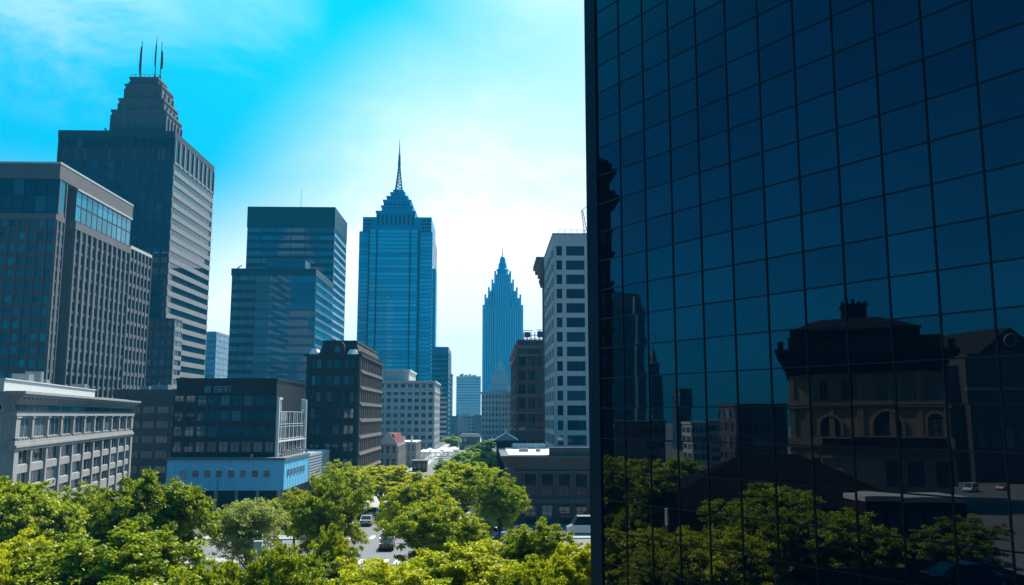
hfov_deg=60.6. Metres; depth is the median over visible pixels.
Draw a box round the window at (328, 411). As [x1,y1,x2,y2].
[326,409,330,417]
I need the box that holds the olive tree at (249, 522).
[197,497,291,578]
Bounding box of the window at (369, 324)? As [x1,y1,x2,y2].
[368,323,415,326]
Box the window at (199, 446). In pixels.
[195,442,204,451]
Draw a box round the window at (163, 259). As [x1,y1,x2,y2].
[160,257,166,263]
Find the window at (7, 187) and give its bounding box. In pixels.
[2,179,12,194]
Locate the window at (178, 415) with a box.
[173,411,182,420]
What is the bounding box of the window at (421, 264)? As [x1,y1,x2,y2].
[420,263,431,265]
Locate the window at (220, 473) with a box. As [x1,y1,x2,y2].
[216,470,221,476]
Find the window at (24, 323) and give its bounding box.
[21,321,26,327]
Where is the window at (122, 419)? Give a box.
[120,417,124,429]
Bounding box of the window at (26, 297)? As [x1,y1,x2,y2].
[23,295,28,302]
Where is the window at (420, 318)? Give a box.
[419,317,430,319]
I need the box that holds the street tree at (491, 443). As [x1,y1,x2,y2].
[476,439,495,448]
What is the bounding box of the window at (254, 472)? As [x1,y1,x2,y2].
[252,470,257,476]
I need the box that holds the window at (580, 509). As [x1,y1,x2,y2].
[576,505,586,514]
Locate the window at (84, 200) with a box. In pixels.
[82,194,87,209]
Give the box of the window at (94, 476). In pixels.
[92,473,97,482]
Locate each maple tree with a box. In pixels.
[0,489,46,543]
[1,517,220,584]
[36,479,116,544]
[67,466,225,565]
[97,565,239,584]
[286,471,373,558]
[306,551,359,580]
[307,458,380,528]
[307,521,360,578]
[373,470,459,531]
[467,468,532,542]
[491,515,579,576]
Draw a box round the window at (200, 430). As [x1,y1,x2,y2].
[196,426,204,436]
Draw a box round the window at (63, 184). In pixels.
[59,180,65,212]
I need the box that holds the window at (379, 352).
[377,351,415,353]
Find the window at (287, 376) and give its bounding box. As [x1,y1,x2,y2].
[252,373,305,379]
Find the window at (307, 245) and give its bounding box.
[305,243,318,247]
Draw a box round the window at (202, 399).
[197,395,206,405]
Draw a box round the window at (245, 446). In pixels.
[241,442,250,451]
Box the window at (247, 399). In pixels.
[243,395,252,405]
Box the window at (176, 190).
[173,185,211,217]
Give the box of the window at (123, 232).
[121,230,125,242]
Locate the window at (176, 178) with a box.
[174,175,211,207]
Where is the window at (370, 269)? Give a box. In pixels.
[369,268,416,271]
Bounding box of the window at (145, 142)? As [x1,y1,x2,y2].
[142,138,148,146]
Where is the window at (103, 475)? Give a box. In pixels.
[101,470,106,479]
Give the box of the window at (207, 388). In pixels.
[205,386,210,391]
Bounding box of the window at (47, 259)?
[45,257,50,264]
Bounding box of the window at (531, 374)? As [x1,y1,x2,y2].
[528,371,534,379]
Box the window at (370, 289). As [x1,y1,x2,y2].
[369,288,416,290]
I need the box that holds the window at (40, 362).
[37,360,43,366]
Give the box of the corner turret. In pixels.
[494,430,517,478]
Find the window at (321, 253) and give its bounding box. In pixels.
[319,251,332,255]
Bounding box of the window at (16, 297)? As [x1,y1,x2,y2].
[14,295,19,302]
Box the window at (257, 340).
[254,337,312,343]
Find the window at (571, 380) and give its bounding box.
[567,376,585,385]
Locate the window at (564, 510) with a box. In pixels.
[559,505,569,523]
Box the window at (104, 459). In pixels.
[102,455,107,465]
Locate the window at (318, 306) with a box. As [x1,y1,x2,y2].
[316,303,331,317]
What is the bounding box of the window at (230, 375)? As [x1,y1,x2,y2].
[228,373,235,377]
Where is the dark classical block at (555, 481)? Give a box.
[498,443,589,523]
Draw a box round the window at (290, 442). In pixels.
[289,441,292,450]
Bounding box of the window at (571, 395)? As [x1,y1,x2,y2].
[567,391,585,400]
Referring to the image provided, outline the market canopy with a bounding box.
[430,449,440,458]
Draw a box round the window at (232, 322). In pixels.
[230,320,237,324]
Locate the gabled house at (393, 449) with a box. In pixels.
[380,432,405,470]
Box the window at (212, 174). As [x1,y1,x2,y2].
[210,171,213,191]
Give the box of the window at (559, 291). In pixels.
[557,289,561,297]
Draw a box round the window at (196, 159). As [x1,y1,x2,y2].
[194,157,197,178]
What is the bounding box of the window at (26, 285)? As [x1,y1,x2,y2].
[24,283,29,289]
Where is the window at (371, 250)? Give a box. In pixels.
[370,249,416,251]
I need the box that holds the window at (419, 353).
[418,352,429,355]
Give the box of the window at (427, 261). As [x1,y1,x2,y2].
[420,260,431,262]
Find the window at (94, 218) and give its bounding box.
[92,215,96,229]
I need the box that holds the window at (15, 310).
[13,308,18,314]
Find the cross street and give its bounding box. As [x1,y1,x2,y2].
[181,539,590,557]
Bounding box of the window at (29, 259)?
[26,257,31,264]
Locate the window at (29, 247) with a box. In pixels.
[27,245,32,251]
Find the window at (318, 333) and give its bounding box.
[315,329,330,339]
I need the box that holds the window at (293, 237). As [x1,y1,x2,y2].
[291,235,304,239]
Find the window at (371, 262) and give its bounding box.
[369,261,416,263]
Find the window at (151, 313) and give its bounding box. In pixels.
[149,311,155,317]
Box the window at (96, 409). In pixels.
[94,407,101,411]
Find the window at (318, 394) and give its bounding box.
[316,392,320,400]
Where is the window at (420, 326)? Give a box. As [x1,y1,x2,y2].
[419,325,430,327]
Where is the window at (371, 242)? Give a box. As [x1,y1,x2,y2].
[370,241,417,243]
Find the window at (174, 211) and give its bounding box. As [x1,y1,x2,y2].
[172,207,210,236]
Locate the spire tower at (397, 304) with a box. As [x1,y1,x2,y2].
[357,142,436,380]
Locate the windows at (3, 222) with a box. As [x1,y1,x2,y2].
[0,220,149,398]
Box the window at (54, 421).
[49,417,58,435]
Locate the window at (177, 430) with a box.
[172,426,181,436]
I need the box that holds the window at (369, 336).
[368,335,415,337]
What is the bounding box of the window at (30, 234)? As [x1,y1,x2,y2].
[28,232,33,238]
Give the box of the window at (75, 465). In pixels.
[72,461,79,472]
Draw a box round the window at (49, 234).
[47,232,52,239]
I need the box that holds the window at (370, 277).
[369,276,416,278]
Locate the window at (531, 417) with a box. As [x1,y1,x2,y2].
[528,414,534,421]
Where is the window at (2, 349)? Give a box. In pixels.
[0,347,5,353]
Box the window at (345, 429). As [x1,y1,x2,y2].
[343,425,347,434]
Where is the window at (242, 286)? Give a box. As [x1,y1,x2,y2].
[240,284,247,288]
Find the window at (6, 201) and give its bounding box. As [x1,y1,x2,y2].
[0,196,11,211]
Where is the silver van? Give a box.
[565,515,589,532]
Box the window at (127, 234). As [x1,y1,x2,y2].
[126,232,129,244]
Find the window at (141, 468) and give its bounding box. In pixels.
[139,466,150,472]
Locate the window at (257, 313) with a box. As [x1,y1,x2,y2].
[255,311,313,316]
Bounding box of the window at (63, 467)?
[59,463,67,476]
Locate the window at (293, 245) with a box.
[290,243,304,247]
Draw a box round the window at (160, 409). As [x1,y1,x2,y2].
[157,406,168,413]
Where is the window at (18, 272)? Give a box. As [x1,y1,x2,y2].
[16,270,21,276]
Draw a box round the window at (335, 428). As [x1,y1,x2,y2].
[332,425,338,434]
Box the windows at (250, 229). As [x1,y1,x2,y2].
[246,227,345,339]
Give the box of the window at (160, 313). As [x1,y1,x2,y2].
[157,311,163,317]
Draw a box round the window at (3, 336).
[1,334,6,340]
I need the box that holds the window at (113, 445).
[111,438,115,447]
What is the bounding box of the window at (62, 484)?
[58,482,66,492]
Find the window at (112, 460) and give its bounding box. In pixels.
[110,453,114,462]
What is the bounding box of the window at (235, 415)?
[231,411,240,420]
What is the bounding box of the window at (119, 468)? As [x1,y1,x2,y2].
[117,466,121,473]
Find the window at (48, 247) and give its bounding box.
[46,245,51,251]
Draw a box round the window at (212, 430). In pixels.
[207,426,216,436]
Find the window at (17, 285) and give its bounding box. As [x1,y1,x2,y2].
[15,283,20,289]
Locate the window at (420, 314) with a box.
[419,313,430,315]
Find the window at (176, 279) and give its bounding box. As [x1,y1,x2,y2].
[168,273,207,295]
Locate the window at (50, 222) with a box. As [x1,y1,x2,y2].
[48,220,53,226]
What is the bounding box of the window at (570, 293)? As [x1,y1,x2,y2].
[566,289,584,297]
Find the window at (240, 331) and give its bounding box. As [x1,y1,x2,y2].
[238,329,245,333]
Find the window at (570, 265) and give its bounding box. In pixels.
[566,261,583,269]
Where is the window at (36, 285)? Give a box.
[33,283,39,289]
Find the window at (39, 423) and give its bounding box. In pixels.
[33,417,44,436]
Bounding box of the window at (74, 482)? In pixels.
[71,478,78,489]
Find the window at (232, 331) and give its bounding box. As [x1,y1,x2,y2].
[230,329,237,333]
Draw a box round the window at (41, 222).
[38,220,44,226]
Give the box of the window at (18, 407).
[14,404,30,410]
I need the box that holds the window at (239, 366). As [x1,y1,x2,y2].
[236,364,243,369]
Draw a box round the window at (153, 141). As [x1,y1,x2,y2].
[150,138,156,146]
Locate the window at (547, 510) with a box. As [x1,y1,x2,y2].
[542,505,552,523]
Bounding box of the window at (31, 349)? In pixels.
[29,347,34,353]
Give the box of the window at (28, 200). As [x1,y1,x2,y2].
[23,196,34,211]
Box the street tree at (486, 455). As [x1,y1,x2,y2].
[470,447,495,461]
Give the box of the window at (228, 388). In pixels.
[226,386,230,391]
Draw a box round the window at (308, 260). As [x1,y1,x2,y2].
[305,259,318,262]
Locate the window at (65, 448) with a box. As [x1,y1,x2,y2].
[61,444,69,456]
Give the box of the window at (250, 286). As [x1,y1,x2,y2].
[248,284,255,288]
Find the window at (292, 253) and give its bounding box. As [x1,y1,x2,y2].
[290,251,303,255]
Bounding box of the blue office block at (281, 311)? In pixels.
[227,260,332,398]
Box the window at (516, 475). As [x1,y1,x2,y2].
[515,474,518,488]
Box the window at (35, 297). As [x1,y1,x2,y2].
[32,295,38,302]
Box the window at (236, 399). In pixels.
[232,395,240,405]
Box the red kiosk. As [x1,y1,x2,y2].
[411,459,428,471]
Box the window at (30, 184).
[24,179,35,194]
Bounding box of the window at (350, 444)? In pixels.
[348,442,352,450]
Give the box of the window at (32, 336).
[30,334,35,340]
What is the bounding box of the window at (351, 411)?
[349,409,353,417]
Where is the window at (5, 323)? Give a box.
[2,321,7,327]
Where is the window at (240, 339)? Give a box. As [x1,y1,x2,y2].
[237,337,245,342]
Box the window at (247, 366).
[245,364,251,369]
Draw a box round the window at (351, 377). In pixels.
[350,376,353,384]
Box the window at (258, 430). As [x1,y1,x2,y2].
[253,426,262,436]
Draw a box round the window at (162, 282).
[159,278,165,285]
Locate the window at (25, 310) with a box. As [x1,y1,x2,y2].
[22,308,27,314]
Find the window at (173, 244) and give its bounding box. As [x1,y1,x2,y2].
[170,240,208,265]
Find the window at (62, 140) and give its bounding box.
[59,138,65,146]
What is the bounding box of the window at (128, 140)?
[126,138,131,146]
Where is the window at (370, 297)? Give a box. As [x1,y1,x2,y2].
[369,296,416,298]
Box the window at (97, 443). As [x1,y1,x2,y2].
[94,440,99,450]
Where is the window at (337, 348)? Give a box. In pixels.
[334,346,339,352]
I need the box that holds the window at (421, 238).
[420,237,431,239]
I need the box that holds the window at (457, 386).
[457,386,479,387]
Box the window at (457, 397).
[457,397,479,398]
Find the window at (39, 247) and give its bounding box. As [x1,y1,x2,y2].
[36,245,42,251]
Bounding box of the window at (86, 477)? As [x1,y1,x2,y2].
[82,475,88,485]
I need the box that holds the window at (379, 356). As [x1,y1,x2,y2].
[377,355,415,357]
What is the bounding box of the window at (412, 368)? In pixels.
[383,367,415,369]
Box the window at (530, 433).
[528,426,534,435]
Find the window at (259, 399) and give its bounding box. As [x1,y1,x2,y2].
[255,395,263,405]
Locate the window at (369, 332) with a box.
[368,331,415,333]
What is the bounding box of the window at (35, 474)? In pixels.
[30,469,41,483]
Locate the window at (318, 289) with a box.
[316,285,331,301]
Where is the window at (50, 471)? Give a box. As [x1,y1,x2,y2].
[46,466,55,479]
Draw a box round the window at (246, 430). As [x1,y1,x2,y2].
[242,426,250,436]
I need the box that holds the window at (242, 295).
[239,293,246,297]
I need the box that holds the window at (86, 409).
[84,407,92,411]
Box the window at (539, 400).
[537,398,542,407]
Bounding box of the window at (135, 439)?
[132,436,138,442]
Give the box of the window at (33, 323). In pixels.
[31,321,36,327]
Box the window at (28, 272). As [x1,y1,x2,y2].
[25,270,30,276]
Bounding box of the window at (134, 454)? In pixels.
[131,451,137,457]
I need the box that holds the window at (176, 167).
[174,164,212,197]
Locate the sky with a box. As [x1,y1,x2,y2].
[0,0,586,415]
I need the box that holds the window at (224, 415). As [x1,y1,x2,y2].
[219,411,228,420]
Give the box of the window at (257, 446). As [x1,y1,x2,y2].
[253,441,261,451]
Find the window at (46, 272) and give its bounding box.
[44,270,49,276]
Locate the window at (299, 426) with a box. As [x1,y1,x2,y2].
[297,425,300,436]
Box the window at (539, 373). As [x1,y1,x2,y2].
[537,371,542,379]
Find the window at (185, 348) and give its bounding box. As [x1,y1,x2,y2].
[182,345,204,354]
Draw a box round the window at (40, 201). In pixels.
[34,196,45,211]
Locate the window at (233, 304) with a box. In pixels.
[231,302,238,306]
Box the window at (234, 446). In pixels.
[230,442,238,451]
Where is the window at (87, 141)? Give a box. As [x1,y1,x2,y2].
[84,138,90,146]
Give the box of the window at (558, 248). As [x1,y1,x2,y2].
[556,246,561,255]
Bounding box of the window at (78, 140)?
[76,138,81,146]
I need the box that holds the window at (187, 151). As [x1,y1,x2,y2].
[185,149,188,170]
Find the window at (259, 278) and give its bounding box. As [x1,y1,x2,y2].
[256,275,314,281]
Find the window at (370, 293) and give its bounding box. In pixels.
[369,292,416,294]
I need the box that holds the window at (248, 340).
[246,337,253,342]
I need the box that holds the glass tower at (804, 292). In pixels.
[584,0,1023,584]
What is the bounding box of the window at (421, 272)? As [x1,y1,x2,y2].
[420,271,431,273]
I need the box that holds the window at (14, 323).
[12,321,17,327]
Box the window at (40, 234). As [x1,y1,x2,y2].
[37,232,43,238]
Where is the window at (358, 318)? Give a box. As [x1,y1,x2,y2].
[357,317,366,319]
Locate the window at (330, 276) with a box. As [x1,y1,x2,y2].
[323,274,332,278]
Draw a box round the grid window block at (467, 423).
[452,413,480,437]
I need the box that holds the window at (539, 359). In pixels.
[537,357,542,365]
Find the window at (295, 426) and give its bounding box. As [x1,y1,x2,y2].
[293,425,296,437]
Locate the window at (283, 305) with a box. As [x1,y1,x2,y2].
[255,302,313,308]
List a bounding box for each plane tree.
[0,475,92,550]
[0,526,56,584]
[170,558,242,584]
[229,539,343,584]
[268,487,310,546]
[325,555,472,584]
[359,464,413,511]
[373,498,493,567]
[396,537,518,584]
[424,461,502,516]
[496,553,567,584]
[545,541,590,584]
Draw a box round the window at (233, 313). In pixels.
[230,311,237,315]
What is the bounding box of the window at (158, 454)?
[154,451,166,457]
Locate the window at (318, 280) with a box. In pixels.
[316,277,332,293]
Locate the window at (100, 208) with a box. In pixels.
[98,203,102,216]
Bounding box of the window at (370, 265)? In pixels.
[369,264,416,267]
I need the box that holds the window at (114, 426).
[112,417,117,429]
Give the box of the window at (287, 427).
[285,426,288,438]
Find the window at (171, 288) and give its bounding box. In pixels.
[168,284,206,304]
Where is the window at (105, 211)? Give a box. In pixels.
[103,206,107,219]
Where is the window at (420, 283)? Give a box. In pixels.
[419,282,430,285]
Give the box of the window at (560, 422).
[558,420,562,429]
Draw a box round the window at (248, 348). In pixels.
[245,346,252,351]
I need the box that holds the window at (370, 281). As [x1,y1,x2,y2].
[369,280,416,282]
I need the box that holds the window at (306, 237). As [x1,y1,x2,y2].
[305,236,318,239]
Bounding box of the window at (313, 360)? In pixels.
[312,359,316,368]
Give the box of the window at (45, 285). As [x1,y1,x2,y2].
[43,283,48,289]
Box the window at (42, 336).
[39,334,44,340]
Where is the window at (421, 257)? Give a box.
[420,256,431,258]
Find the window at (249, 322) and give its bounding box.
[246,320,253,324]
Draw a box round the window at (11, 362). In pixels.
[8,360,14,366]
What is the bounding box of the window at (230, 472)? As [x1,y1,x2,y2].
[228,470,233,476]
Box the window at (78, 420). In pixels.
[74,417,82,433]
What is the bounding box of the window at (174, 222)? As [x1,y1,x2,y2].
[171,218,209,246]
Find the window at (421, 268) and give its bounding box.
[420,267,431,269]
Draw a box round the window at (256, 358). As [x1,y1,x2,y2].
[253,355,306,361]
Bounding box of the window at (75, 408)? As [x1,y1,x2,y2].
[73,406,82,411]
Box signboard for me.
[253,541,262,561]
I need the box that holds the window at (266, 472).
[263,470,269,476]
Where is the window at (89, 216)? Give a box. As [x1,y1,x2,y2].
[86,212,91,226]
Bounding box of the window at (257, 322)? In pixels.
[254,320,313,325]
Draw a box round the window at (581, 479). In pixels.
[575,474,586,495]
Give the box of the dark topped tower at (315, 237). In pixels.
[246,190,346,339]
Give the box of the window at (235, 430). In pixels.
[230,426,239,436]
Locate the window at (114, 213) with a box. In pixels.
[113,210,116,224]
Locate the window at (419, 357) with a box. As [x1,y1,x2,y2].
[418,356,429,358]
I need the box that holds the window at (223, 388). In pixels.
[221,386,225,391]
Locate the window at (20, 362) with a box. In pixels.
[18,360,23,366]
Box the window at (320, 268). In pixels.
[319,267,332,270]
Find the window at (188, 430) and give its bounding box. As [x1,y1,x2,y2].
[184,426,193,436]
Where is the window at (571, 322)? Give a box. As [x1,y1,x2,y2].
[567,318,584,326]
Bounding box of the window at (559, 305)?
[557,303,561,312]
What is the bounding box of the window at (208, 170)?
[207,167,209,187]
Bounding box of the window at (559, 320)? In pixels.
[557,318,561,326]
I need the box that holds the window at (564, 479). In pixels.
[559,474,569,495]
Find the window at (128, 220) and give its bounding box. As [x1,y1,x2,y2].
[126,218,130,231]
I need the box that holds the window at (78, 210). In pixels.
[75,206,80,221]
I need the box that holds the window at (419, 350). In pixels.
[418,349,430,351]
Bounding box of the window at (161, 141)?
[159,139,164,147]
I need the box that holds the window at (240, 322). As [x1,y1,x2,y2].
[238,320,245,324]
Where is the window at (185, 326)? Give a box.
[183,323,205,334]
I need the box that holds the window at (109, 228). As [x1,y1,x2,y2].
[107,223,111,236]
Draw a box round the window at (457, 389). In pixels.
[457,389,479,390]
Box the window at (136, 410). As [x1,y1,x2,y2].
[131,406,140,413]
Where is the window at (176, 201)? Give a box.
[172,197,210,226]
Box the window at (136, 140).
[134,138,139,146]
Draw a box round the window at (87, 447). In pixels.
[84,441,90,452]
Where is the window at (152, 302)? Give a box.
[149,300,155,307]
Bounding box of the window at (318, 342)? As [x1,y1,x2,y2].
[315,338,322,345]
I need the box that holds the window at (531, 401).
[528,398,534,407]
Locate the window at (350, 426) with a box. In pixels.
[349,425,352,434]
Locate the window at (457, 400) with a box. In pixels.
[457,400,479,401]
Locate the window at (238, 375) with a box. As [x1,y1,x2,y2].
[236,373,243,377]
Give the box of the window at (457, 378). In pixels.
[457,378,479,379]
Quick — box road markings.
[298,536,407,563]
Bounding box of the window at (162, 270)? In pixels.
[160,268,165,274]
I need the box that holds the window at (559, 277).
[557,275,561,283]
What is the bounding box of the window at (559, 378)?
[557,376,562,385]
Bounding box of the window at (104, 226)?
[102,220,106,233]
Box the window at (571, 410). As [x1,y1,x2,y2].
[567,406,585,414]
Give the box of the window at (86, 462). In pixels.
[83,458,89,470]
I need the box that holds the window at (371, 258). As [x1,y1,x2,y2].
[370,257,416,259]
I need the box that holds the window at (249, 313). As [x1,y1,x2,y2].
[247,311,254,315]
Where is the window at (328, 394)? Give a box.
[326,392,331,401]
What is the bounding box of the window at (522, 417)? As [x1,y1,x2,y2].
[519,414,525,421]
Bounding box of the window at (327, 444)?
[325,442,330,450]
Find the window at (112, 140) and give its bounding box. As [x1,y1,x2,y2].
[109,138,115,146]
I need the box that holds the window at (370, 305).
[368,304,416,306]
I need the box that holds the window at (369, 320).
[368,319,415,322]
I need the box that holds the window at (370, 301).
[369,300,416,302]
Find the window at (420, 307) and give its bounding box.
[419,306,430,308]
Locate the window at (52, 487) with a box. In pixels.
[46,486,53,497]
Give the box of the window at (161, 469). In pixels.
[153,466,165,472]
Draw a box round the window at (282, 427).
[281,426,284,438]
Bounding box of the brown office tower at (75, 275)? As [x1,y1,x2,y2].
[0,161,151,398]
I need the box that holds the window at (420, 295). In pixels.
[419,294,430,296]
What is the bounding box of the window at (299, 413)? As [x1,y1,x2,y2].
[298,412,300,423]
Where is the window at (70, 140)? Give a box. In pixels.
[68,138,73,146]
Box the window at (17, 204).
[12,196,22,211]
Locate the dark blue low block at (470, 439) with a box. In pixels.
[459,434,480,449]
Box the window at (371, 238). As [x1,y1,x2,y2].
[370,237,417,240]
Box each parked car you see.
[355,509,369,518]
[360,515,374,525]
[367,507,379,515]
[379,536,395,550]
[479,526,506,538]
[494,523,519,529]
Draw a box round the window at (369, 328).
[368,327,415,330]
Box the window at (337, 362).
[334,359,340,368]
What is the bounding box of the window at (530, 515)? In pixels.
[525,505,535,523]
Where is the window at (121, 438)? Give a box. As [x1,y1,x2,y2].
[119,437,122,446]
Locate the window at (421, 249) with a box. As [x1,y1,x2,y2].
[420,248,431,250]
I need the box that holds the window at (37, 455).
[32,447,42,462]
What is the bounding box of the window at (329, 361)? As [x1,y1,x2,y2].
[327,359,332,368]
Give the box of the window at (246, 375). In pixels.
[244,373,251,377]
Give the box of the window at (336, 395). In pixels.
[333,392,339,401]
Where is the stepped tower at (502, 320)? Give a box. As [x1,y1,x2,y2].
[482,248,522,391]
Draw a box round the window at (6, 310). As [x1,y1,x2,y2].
[3,308,8,314]
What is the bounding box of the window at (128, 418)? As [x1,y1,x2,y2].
[127,416,129,428]
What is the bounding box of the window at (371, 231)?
[370,230,417,232]
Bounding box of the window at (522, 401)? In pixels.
[519,398,525,407]
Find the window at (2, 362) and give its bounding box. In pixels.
[0,360,4,366]
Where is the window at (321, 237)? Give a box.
[320,236,333,239]
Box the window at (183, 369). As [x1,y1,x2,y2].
[180,366,203,374]
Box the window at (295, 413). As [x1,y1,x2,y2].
[294,412,297,423]
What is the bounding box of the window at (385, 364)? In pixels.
[383,363,415,365]
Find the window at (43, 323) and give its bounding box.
[40,321,45,327]
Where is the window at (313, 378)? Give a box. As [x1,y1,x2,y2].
[311,376,315,384]
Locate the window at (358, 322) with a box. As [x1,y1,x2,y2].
[357,321,366,323]
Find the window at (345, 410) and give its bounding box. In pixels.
[344,409,347,417]
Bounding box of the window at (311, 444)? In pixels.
[309,442,313,448]
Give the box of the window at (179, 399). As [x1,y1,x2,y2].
[174,395,183,405]
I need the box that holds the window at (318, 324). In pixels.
[315,320,331,333]
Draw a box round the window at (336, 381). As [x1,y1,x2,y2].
[333,376,339,384]
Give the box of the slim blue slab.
[432,347,450,441]
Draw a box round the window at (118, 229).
[116,227,120,240]
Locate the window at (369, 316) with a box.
[368,315,415,318]
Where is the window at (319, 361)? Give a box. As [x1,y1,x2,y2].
[317,359,321,368]
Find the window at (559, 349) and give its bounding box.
[557,347,562,355]
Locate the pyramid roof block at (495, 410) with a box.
[481,362,510,440]
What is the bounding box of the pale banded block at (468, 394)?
[456,374,480,415]
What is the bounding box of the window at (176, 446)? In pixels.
[172,442,180,451]
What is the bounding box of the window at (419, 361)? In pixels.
[418,360,429,362]
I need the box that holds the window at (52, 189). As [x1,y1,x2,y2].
[47,179,57,194]
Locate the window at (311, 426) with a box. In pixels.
[310,425,313,434]
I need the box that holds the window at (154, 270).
[151,268,157,274]
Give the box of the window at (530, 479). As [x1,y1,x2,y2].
[525,474,535,495]
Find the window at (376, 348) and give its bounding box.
[370,347,415,349]
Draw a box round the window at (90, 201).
[87,197,92,211]
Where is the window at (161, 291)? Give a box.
[159,289,164,296]
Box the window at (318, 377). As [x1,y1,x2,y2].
[317,376,320,384]
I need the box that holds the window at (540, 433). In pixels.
[537,426,542,435]
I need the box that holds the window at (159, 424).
[156,421,167,427]
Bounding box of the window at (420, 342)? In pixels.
[418,341,430,343]
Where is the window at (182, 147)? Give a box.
[180,144,183,166]
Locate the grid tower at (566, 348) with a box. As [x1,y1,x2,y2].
[543,207,588,447]
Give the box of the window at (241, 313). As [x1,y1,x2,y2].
[239,311,246,315]
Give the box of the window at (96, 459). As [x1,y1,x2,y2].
[93,457,98,467]
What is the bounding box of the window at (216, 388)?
[214,386,219,391]
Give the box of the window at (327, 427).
[325,425,330,434]
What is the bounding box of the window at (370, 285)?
[369,284,416,286]
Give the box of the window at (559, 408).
[557,406,562,414]
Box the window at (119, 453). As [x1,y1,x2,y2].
[118,451,122,460]
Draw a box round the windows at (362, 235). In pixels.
[358,233,436,379]
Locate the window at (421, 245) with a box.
[420,244,431,246]
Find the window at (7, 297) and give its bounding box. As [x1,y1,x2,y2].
[4,295,9,302]
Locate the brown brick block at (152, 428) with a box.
[112,383,176,482]
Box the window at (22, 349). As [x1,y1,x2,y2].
[19,347,24,353]
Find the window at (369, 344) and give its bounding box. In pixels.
[368,343,415,345]
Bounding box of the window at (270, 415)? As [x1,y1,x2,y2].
[265,411,274,420]
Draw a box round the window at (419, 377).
[418,376,429,378]
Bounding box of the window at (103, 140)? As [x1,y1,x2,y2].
[101,138,106,146]
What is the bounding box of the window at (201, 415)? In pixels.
[196,411,205,420]
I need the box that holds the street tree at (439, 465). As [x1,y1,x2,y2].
[432,457,462,469]
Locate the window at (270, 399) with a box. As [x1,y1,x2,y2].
[266,395,275,405]
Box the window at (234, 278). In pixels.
[232,276,239,280]
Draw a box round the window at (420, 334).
[419,333,430,335]
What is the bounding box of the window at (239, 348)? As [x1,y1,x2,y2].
[237,346,244,351]
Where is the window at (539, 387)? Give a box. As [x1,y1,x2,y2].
[537,385,542,393]
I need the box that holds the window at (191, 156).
[190,153,192,174]
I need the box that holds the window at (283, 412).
[281,411,285,423]
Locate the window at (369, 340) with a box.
[368,339,415,341]
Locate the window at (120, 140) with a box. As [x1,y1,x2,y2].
[117,138,123,146]
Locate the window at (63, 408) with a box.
[61,406,71,411]
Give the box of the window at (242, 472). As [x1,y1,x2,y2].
[240,470,245,476]
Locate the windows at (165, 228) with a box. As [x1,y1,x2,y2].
[58,148,181,389]
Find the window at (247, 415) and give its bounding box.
[242,411,251,420]
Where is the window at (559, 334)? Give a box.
[557,332,562,341]
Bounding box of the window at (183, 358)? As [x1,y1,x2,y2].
[181,355,204,364]
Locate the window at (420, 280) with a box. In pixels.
[419,279,430,281]
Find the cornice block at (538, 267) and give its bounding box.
[533,257,544,443]
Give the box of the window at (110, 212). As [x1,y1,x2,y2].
[108,208,112,222]
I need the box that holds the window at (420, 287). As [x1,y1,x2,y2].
[419,286,430,288]
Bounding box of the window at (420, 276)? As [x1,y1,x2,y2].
[419,275,430,277]
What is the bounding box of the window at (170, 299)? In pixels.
[167,295,206,314]
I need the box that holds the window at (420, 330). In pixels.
[419,329,430,331]
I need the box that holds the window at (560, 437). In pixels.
[558,435,562,444]
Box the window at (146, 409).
[142,406,154,413]
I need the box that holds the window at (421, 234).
[420,233,431,235]
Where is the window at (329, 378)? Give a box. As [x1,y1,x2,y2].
[327,376,331,384]
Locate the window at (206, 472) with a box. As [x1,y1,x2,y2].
[204,470,210,476]
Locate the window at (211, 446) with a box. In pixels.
[206,442,215,451]
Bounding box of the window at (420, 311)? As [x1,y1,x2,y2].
[419,310,430,312]
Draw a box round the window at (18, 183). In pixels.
[13,179,24,194]
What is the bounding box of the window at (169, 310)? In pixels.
[166,307,206,324]
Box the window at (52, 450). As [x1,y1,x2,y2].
[47,446,56,459]
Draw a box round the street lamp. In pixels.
[214,468,230,541]
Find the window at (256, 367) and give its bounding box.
[253,364,306,370]
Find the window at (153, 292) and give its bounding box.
[150,289,156,296]
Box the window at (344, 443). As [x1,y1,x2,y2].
[343,442,347,450]
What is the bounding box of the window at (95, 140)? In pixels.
[92,138,98,146]
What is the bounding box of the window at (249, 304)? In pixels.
[247,302,254,306]
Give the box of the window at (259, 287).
[256,284,314,290]
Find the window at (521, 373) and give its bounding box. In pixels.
[519,371,524,379]
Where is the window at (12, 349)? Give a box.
[9,347,15,353]
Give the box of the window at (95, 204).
[93,200,97,214]
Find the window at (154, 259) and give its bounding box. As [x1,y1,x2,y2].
[152,257,158,263]
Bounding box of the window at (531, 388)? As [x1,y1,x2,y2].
[528,384,534,393]
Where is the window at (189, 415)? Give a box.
[185,411,194,420]
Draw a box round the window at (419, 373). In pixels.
[418,372,429,374]
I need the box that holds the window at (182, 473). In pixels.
[180,471,186,476]
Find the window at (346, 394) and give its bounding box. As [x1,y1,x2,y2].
[344,392,348,401]
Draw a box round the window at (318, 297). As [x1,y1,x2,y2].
[316,294,331,309]
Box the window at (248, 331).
[246,329,253,333]
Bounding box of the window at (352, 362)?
[350,359,354,368]
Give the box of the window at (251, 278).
[248,276,255,280]
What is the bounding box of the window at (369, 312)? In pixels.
[368,311,415,314]
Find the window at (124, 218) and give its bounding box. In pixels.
[122,216,125,229]
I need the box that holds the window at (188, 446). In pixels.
[183,442,192,451]
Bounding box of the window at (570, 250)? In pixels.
[566,246,583,255]
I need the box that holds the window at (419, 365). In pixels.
[418,364,429,366]
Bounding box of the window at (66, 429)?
[62,417,71,434]
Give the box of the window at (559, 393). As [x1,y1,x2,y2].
[557,391,562,400]
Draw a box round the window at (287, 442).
[285,441,288,449]

